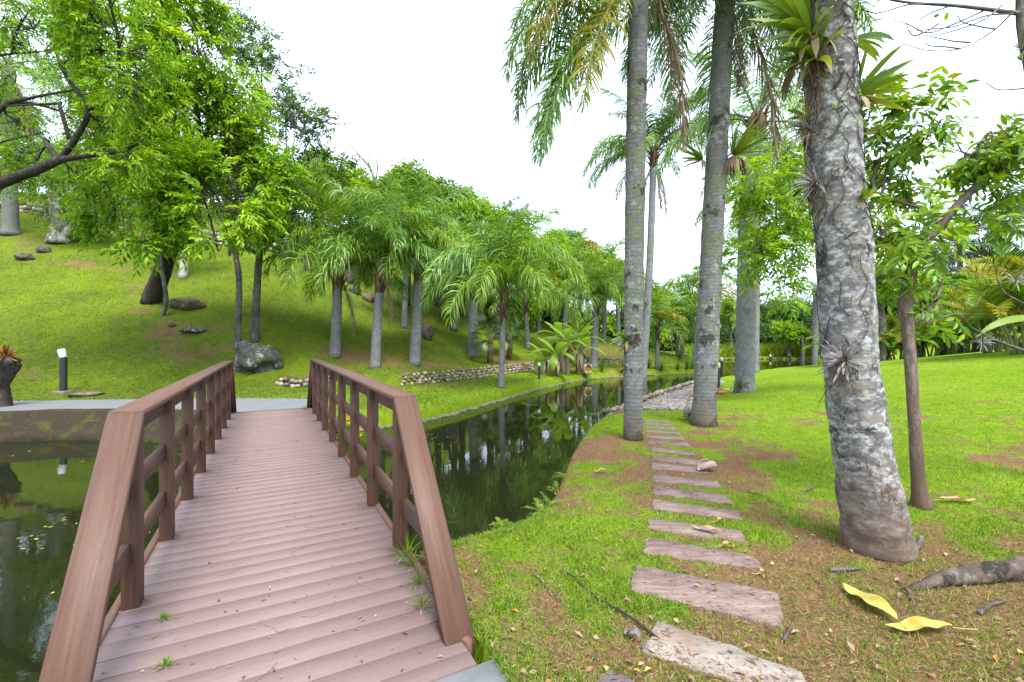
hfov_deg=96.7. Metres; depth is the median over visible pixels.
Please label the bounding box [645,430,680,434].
stepping stone
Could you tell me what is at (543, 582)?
twig
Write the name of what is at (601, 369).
grass clump
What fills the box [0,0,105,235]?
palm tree
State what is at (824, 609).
twig
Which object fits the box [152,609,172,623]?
grass tuft
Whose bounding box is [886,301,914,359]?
areca palm
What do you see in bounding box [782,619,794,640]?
twig
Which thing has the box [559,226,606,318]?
palm tree
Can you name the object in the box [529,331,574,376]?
banana plant
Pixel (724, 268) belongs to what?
bromeliad
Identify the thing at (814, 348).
palm tree
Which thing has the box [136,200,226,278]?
tree
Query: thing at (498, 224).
tree
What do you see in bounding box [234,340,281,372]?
rock
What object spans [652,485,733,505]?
stepping stone
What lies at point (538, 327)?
palm tree
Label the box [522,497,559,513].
fern
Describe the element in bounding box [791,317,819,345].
tree
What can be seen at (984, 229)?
palm tree
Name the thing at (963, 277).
areca palm
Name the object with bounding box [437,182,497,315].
tree
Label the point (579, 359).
banana plant
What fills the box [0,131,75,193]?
tree
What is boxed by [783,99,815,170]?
bromeliad
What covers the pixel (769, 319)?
tree
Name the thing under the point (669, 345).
tree
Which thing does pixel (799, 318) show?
tree
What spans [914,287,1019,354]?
areca palm
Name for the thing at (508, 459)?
pond water
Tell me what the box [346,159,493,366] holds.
palm tree
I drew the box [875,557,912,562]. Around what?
twig
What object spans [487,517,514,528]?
fern
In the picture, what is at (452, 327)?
tree
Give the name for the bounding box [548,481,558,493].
fern
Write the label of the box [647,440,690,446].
stepping stone
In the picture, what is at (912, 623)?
fallen leaf
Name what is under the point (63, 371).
bollard lamp
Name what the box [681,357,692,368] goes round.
grass clump
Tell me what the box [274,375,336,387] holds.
stone wall
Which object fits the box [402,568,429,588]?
grass tuft
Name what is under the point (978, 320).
areca palm
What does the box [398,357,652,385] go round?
stone wall
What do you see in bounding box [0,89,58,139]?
tree
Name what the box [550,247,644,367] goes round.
palm tree
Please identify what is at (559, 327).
banana plant
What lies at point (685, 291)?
tree
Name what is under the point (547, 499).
fern
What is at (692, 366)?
grass clump
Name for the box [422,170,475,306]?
tree
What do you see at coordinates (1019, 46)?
air plant
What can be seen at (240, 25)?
tree
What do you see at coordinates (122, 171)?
tree
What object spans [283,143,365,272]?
tree
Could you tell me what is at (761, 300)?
tree
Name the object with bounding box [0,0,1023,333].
sky
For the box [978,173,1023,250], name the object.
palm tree
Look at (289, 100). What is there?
tree
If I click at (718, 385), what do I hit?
bollard lamp
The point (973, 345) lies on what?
tree
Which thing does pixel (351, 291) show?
rock
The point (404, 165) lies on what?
tree
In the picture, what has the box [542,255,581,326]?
tree
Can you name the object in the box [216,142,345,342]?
tree
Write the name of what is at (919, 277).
tree
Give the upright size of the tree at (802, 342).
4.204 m
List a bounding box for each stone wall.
[0,201,126,229]
[194,229,311,261]
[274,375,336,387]
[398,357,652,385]
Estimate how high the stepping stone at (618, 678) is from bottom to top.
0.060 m
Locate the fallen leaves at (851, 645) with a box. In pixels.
[452,370,1023,681]
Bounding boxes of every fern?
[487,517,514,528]
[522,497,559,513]
[540,492,550,506]
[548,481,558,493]
[729,373,748,390]
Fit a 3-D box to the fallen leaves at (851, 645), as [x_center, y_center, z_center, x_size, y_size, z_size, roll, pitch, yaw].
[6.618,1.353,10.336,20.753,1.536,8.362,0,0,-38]
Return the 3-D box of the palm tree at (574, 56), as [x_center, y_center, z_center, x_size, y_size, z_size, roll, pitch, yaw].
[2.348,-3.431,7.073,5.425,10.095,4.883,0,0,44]
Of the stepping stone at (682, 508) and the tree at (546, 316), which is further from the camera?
the tree at (546, 316)
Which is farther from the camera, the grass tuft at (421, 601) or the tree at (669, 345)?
the tree at (669, 345)
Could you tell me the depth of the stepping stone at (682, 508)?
4.02 m
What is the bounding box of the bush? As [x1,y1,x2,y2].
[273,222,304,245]
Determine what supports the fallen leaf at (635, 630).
on the ground at (202, 287)
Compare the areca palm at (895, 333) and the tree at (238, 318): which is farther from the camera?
the areca palm at (895, 333)
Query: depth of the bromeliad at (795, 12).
3.20 m
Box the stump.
[0,355,22,406]
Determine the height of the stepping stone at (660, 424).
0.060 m
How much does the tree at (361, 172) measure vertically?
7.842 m
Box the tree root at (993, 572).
[899,554,1023,591]
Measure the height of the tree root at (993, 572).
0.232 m
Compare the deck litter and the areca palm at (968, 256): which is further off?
the areca palm at (968, 256)
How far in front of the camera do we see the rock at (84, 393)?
12.62 m
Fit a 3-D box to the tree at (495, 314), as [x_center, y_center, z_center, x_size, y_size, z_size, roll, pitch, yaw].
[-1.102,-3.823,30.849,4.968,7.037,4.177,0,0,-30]
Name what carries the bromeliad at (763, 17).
attached to the tree at (874, 517)
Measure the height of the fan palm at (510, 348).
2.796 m
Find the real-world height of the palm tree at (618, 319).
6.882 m
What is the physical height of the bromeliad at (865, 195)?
0.199 m
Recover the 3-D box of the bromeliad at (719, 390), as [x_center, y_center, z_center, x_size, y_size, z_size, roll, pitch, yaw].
[3.676,0.908,8.027,0.345,0.424,0.552,0,0,0]
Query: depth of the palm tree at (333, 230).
17.32 m
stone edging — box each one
[359,373,693,430]
[601,380,693,414]
[683,392,692,418]
[719,358,810,360]
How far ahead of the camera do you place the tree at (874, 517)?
3.15 m
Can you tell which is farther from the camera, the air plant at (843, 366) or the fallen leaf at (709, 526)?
the fallen leaf at (709, 526)
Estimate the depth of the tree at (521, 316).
33.70 m
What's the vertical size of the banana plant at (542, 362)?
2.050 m
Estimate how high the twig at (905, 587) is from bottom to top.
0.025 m
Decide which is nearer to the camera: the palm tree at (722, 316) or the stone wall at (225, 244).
the stone wall at (225, 244)
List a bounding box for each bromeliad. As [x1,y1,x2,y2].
[0,343,24,364]
[609,328,641,355]
[674,125,712,175]
[716,386,730,401]
[721,265,729,277]
[722,246,735,257]
[725,113,774,179]
[730,0,836,112]
[742,0,803,32]
[765,2,855,146]
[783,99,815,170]
[854,0,894,61]
[855,186,879,210]
[859,42,914,115]
[976,315,1023,336]
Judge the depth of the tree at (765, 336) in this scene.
58.65 m
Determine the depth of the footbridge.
2.77 m
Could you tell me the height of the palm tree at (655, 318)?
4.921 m
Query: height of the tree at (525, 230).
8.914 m
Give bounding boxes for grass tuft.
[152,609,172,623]
[153,654,175,671]
[381,530,423,564]
[394,546,423,572]
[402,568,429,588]
[405,590,433,614]
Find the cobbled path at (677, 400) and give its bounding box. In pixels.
[643,380,724,409]
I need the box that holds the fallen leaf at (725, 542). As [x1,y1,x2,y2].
[714,540,734,546]
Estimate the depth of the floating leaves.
4.89 m
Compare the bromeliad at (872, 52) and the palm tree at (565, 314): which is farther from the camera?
the palm tree at (565, 314)
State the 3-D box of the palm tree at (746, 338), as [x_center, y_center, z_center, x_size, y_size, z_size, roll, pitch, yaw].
[6.955,-3.719,13.775,5.743,10.756,5.652,0,0,-31]
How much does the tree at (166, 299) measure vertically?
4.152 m
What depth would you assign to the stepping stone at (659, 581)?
2.67 m
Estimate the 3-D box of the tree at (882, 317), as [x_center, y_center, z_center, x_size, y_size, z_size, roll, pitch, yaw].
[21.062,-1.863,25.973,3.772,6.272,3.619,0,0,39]
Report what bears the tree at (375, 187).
on the ground at (202, 287)
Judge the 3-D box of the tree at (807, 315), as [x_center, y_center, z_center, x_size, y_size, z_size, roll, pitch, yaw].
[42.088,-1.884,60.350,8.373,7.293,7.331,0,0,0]
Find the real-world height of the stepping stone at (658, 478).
0.060 m
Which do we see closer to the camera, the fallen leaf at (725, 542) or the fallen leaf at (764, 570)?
the fallen leaf at (764, 570)
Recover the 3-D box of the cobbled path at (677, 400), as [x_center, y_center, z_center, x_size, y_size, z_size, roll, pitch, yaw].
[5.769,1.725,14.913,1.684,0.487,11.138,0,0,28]
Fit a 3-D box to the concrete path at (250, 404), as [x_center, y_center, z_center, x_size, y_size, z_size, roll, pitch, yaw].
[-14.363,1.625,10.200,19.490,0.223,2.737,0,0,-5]
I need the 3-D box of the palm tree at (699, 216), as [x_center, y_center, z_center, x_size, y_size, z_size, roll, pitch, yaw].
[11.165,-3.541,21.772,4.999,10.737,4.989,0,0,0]
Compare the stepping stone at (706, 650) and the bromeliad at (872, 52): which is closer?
the stepping stone at (706, 650)
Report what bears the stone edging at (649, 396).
on the ground at (202, 287)
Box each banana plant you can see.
[522,337,560,373]
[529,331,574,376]
[534,321,577,371]
[539,319,586,375]
[557,318,605,371]
[569,329,605,374]
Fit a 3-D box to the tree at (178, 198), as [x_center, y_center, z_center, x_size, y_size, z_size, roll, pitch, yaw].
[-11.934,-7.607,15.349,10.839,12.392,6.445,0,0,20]
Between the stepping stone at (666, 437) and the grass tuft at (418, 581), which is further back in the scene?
the stepping stone at (666, 437)
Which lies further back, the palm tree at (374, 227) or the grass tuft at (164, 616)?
the palm tree at (374, 227)
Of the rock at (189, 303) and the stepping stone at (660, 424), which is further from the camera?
the rock at (189, 303)
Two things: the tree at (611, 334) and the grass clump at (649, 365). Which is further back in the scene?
the tree at (611, 334)
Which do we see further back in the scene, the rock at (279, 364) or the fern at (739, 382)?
the rock at (279, 364)
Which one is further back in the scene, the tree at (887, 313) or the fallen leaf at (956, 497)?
the tree at (887, 313)
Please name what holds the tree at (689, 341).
on the ground at (202, 287)
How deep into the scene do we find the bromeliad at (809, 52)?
3.18 m
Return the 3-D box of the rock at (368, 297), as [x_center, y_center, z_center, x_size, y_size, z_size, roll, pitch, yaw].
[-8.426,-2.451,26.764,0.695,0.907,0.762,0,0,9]
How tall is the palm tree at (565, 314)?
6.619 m
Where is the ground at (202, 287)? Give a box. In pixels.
[0,191,1023,681]
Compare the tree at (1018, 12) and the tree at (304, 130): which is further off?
the tree at (304, 130)
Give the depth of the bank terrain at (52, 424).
9.38 m
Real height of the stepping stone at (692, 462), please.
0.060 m
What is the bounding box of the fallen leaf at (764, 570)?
[751,567,767,574]
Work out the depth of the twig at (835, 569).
2.95 m
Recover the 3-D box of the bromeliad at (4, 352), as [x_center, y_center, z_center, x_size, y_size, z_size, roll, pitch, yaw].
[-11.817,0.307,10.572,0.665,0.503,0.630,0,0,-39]
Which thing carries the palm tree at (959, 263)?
on the ground at (202, 287)
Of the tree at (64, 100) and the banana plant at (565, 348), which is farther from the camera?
the tree at (64, 100)
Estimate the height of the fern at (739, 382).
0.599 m
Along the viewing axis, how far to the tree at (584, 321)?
43.38 m
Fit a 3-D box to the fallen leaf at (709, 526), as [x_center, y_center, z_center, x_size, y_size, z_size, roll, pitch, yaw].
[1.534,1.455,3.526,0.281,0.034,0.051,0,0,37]
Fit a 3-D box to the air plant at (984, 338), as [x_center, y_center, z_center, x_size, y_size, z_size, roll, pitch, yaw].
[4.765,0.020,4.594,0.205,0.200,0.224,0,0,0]
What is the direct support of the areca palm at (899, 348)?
on the ground at (202, 287)
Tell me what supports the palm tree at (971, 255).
on the ground at (202, 287)
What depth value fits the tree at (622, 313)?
45.82 m
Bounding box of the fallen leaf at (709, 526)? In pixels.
[691,524,727,534]
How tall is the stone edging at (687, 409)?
0.490 m
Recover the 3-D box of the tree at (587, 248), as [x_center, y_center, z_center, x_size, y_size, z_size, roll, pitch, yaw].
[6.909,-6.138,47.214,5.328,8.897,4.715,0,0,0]
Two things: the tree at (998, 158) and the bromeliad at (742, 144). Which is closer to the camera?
the tree at (998, 158)
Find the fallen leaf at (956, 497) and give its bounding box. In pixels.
[931,496,976,500]
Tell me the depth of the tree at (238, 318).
16.38 m
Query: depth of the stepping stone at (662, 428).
7.79 m
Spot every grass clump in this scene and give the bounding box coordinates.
[593,355,609,371]
[647,357,652,368]
[657,360,665,370]
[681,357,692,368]
[688,357,693,367]
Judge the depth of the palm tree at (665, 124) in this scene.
24.81 m
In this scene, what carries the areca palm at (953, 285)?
on the ground at (202, 287)
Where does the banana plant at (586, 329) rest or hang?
on the ground at (202, 287)
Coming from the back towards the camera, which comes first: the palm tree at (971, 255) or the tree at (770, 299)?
the tree at (770, 299)
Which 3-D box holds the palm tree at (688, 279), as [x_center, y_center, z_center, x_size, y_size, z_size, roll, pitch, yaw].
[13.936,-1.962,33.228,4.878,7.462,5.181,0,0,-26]
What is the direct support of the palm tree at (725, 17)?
on the ground at (202, 287)
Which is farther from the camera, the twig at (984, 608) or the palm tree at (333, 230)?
the palm tree at (333, 230)
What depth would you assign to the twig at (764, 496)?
4.33 m
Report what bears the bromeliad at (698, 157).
attached to the palm tree at (725, 17)
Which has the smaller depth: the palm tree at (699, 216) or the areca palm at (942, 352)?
the palm tree at (699, 216)
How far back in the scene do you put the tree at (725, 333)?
58.46 m
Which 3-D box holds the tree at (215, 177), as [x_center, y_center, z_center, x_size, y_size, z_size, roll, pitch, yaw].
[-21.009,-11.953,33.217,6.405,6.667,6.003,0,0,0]
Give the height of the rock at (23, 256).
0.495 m
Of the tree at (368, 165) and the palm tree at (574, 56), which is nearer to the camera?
the palm tree at (574, 56)
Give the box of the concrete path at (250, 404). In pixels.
[0,398,306,411]
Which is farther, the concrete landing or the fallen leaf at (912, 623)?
the fallen leaf at (912, 623)
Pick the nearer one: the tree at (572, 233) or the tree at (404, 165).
the tree at (404, 165)
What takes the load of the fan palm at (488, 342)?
on the ground at (202, 287)
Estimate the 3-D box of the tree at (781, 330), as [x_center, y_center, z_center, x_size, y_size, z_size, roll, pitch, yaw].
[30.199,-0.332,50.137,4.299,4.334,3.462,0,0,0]
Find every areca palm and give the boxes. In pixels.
[800,317,896,356]
[818,324,889,358]
[878,311,938,359]
[881,311,963,359]
[884,304,902,355]
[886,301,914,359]
[897,283,1021,353]
[913,303,986,357]
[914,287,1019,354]
[916,271,1023,352]
[925,310,1013,356]
[942,261,1023,350]
[943,229,1023,347]
[944,276,1017,353]
[945,248,1023,351]
[949,233,1021,331]
[949,241,1020,347]
[951,254,1023,354]
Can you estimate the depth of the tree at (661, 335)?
47.16 m
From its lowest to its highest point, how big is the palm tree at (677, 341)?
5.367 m
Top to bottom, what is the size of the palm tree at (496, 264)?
6.605 m
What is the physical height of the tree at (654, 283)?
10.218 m
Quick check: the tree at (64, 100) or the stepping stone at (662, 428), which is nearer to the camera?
the stepping stone at (662, 428)
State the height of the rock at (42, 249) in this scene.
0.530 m
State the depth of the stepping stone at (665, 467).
5.31 m
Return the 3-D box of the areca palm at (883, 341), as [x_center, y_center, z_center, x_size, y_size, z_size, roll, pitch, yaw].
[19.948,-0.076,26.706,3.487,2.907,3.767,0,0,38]
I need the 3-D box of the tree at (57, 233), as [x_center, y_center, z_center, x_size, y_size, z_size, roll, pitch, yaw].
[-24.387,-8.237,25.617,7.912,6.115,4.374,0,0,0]
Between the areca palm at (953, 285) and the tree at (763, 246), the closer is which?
the tree at (763, 246)
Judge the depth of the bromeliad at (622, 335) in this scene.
6.87 m
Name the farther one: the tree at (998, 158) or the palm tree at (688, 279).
the palm tree at (688, 279)
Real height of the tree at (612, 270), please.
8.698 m
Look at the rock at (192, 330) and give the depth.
17.22 m
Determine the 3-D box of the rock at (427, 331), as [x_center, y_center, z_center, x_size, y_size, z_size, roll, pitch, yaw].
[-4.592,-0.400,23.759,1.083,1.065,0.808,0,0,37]
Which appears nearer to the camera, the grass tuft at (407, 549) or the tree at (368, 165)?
the grass tuft at (407, 549)
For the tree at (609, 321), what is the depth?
44.44 m
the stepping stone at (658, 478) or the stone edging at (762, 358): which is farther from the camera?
the stone edging at (762, 358)
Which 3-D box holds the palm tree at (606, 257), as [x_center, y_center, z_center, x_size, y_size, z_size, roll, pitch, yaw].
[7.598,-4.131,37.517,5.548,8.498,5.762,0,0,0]
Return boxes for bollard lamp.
[52,349,74,393]
[538,363,540,380]
[717,363,720,388]
[720,358,722,370]
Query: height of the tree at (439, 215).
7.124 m
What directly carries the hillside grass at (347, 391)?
on the ground at (202, 287)
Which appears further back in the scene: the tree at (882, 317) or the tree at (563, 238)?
the tree at (563, 238)
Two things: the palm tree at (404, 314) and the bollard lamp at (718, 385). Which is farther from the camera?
the palm tree at (404, 314)
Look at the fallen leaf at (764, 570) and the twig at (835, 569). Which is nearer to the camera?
the fallen leaf at (764, 570)
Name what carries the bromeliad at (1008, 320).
attached to the tree at (1018, 12)
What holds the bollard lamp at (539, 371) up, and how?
on the ground at (202, 287)
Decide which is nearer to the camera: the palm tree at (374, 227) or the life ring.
the palm tree at (374, 227)
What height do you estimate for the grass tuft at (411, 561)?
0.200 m
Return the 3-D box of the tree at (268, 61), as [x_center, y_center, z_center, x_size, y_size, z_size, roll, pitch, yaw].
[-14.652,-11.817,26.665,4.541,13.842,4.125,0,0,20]
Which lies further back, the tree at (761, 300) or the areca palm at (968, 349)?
the tree at (761, 300)
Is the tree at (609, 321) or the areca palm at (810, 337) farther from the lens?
the tree at (609, 321)
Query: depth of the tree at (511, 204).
41.95 m
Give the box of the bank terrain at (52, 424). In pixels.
[0,409,237,444]
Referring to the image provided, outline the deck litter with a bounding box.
[101,412,442,681]
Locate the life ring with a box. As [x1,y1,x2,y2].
[583,363,592,374]
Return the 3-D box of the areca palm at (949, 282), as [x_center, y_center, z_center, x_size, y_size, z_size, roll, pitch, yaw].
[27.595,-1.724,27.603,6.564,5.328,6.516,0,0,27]
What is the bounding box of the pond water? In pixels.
[0,359,822,681]
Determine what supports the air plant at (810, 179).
attached to the tree at (874, 517)
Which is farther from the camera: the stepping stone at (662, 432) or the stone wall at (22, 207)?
the stone wall at (22, 207)
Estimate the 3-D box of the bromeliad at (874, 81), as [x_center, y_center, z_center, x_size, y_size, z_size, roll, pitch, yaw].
[2.612,-1.810,3.247,0.444,0.513,0.435,0,0,-31]
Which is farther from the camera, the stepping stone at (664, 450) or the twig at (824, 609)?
the stepping stone at (664, 450)
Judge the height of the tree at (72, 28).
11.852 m
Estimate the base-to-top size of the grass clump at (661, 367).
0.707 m
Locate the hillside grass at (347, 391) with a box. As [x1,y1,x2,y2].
[0,192,693,419]
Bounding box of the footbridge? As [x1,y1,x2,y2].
[38,359,475,681]
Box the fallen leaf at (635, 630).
[624,627,648,646]
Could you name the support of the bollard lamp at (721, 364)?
on the ground at (202, 287)
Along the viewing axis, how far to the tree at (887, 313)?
27.96 m
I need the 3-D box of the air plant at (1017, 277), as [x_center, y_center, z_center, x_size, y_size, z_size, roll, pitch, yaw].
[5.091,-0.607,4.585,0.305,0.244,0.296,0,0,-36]
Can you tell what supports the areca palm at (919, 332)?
on the ground at (202, 287)
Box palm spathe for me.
[697,459,716,470]
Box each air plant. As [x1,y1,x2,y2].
[778,97,830,156]
[785,147,847,239]
[815,340,869,419]
[973,334,995,351]
[997,268,1023,289]
[1004,40,1023,59]
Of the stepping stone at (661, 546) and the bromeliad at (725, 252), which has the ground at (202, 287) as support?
the stepping stone at (661, 546)
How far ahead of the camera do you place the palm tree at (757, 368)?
24.97 m
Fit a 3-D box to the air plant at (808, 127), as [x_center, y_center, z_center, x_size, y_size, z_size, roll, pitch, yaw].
[2.095,-1.511,3.261,0.293,0.448,0.359,0,0,-38]
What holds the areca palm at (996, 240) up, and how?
on the ground at (202, 287)
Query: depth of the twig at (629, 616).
2.48 m
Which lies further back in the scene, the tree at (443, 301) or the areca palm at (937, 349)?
the tree at (443, 301)
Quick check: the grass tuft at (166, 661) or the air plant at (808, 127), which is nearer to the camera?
the grass tuft at (166, 661)
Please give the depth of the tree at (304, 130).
26.93 m
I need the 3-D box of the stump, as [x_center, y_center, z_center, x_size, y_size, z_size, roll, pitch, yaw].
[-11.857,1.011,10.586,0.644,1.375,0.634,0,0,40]
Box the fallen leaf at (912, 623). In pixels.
[885,616,978,630]
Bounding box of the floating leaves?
[13,434,454,593]
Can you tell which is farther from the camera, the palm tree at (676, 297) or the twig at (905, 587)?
the palm tree at (676, 297)
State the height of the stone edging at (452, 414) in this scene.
0.194 m
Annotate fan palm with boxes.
[468,313,511,363]
[492,314,529,359]
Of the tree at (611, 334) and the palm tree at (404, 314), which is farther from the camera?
the tree at (611, 334)
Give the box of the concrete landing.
[432,658,518,681]
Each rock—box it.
[13,253,35,259]
[35,246,51,252]
[66,391,104,396]
[168,297,206,309]
[180,327,207,332]
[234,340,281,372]
[272,359,283,368]
[348,285,361,294]
[362,292,373,302]
[421,323,433,340]
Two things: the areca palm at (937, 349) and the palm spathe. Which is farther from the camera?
the areca palm at (937, 349)
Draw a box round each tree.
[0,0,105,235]
[0,0,196,220]
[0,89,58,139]
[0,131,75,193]
[0,143,142,243]
[24,53,141,149]
[26,131,100,184]
[56,0,319,304]
[77,140,148,206]
[125,223,170,315]
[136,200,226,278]
[180,132,240,219]
[184,0,283,255]
[207,146,293,350]
[212,17,316,250]
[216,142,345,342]
[237,73,318,256]
[259,167,411,358]
[263,96,351,269]
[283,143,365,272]
[303,160,382,283]
[310,168,450,368]
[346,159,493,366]
[348,143,379,188]
[360,173,410,289]
[361,192,440,328]
[370,158,439,305]
[386,201,457,239]
[419,201,589,388]
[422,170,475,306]
[422,221,528,357]
[432,217,472,331]
[435,279,451,316]
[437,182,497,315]
[468,210,526,322]
[471,202,520,314]
[478,292,547,330]
[487,262,560,349]
[492,233,526,335]
[493,195,544,226]
[498,0,796,440]
[505,208,542,289]
[520,229,574,333]
[531,302,568,324]
[536,226,573,304]
[542,253,588,341]
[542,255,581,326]
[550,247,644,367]
[556,225,583,300]
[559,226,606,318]
[567,304,591,328]
[570,239,602,311]
[578,238,624,341]
[579,303,615,334]
[580,248,621,332]
[581,78,741,377]
[584,0,881,426]
[590,259,644,346]
[606,307,623,337]
[607,269,652,328]
[614,322,671,349]
[620,286,689,368]
[643,274,674,306]
[649,321,690,351]
[650,294,696,354]
[653,34,867,392]
[653,289,696,355]
[661,262,736,359]
[661,281,697,310]
[684,329,722,348]
[693,151,794,375]
[694,299,735,344]
[698,114,802,371]
[720,321,735,345]
[721,281,760,349]
[722,130,925,324]
[732,298,778,327]
[759,320,793,347]
[760,302,795,323]
[762,295,792,311]
[768,318,809,357]
[779,297,812,323]
[784,325,818,359]
[786,276,818,359]
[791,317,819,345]
[798,302,819,331]
[800,0,918,562]
[854,0,1023,351]
[862,65,1023,510]
[875,257,918,360]
[877,300,896,319]
[886,270,958,356]
[923,208,1020,353]
[926,235,983,280]
[949,237,1013,274]
[953,187,1023,338]
[971,274,981,352]
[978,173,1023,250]
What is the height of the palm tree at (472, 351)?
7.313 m
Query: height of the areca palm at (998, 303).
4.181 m
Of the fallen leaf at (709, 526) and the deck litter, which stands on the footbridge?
the deck litter
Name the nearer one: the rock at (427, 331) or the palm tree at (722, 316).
the rock at (427, 331)
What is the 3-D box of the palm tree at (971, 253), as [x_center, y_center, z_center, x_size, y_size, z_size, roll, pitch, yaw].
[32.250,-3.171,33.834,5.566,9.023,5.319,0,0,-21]
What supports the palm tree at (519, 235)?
on the ground at (202, 287)
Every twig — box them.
[533,573,551,594]
[560,570,659,639]
[746,491,782,505]
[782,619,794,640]
[800,608,852,618]
[828,567,861,571]
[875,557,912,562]
[896,580,916,615]
[916,535,922,550]
[976,600,1006,614]
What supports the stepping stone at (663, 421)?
on the ground at (202, 287)
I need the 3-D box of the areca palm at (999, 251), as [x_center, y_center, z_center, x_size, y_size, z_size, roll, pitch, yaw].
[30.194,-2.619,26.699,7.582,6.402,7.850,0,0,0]
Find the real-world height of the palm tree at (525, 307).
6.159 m
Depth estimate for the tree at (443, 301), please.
30.78 m
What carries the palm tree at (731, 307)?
on the ground at (202, 287)
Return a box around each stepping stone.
[596,670,634,681]
[630,565,783,629]
[642,621,805,681]
[643,537,762,568]
[644,420,670,422]
[645,422,673,425]
[645,426,676,429]
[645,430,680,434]
[646,435,685,440]
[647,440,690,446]
[647,518,746,542]
[651,447,695,456]
[651,455,699,465]
[651,462,709,473]
[652,474,722,488]
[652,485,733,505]
[652,499,743,520]
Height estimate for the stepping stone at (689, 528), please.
0.060 m
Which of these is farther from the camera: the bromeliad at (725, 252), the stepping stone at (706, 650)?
the bromeliad at (725, 252)

